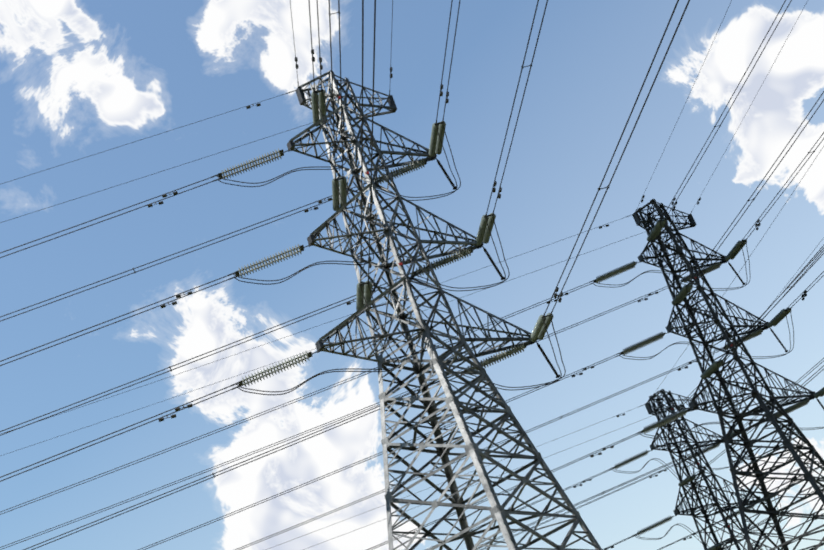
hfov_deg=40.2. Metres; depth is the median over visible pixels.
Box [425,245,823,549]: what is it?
pylon conductors
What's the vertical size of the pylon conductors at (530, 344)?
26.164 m
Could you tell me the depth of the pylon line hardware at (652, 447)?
104.64 m
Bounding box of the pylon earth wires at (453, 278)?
[1,0,806,455]
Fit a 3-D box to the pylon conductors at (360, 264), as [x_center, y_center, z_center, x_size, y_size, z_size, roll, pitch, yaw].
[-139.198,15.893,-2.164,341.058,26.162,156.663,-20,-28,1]
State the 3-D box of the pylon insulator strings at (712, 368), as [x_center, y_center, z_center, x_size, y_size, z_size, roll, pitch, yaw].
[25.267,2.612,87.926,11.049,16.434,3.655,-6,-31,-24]
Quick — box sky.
[0,0,823,549]
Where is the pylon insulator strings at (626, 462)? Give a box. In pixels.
[615,443,754,535]
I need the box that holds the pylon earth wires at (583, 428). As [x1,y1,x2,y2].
[266,146,823,549]
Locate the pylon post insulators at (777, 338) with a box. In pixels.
[728,262,823,408]
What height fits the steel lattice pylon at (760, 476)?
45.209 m
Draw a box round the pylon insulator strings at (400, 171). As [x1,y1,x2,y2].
[221,149,524,386]
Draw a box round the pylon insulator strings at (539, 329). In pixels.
[311,90,553,341]
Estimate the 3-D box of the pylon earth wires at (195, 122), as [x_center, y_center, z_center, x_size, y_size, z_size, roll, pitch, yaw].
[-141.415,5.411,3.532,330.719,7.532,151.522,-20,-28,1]
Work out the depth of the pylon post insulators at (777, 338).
90.80 m
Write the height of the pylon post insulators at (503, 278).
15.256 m
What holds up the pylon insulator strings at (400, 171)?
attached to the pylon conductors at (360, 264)
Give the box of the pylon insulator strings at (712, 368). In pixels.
[647,219,823,397]
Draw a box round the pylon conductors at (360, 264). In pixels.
[0,0,689,549]
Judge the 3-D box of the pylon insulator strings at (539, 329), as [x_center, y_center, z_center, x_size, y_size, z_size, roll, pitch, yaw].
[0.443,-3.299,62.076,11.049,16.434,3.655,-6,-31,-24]
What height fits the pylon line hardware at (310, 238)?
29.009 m
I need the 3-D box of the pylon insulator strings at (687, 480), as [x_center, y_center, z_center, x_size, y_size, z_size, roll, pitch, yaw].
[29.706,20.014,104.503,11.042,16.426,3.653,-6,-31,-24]
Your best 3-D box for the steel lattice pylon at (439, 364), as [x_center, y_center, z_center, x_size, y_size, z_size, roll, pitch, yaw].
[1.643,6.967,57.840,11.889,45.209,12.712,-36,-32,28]
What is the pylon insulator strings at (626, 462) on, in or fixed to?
attached to the pylon conductors at (695, 464)
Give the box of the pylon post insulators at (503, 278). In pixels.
[436,159,559,377]
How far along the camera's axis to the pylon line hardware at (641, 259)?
86.89 m
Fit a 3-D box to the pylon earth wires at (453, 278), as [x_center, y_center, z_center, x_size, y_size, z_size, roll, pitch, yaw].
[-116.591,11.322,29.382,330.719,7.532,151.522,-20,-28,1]
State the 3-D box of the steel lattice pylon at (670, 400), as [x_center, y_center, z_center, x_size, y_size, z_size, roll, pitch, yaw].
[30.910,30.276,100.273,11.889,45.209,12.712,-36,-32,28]
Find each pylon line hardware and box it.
[133,12,608,477]
[444,125,816,493]
[471,385,793,549]
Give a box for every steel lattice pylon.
[290,70,601,549]
[636,199,823,549]
[647,389,770,549]
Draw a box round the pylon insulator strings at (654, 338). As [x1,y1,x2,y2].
[596,261,808,433]
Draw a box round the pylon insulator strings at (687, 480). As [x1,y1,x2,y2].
[659,414,776,549]
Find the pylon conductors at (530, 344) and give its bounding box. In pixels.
[0,0,823,549]
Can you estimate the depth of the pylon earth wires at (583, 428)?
104.41 m
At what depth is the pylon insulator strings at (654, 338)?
87.75 m
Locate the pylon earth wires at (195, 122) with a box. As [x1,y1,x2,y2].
[0,0,392,222]
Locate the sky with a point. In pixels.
(79, 79)

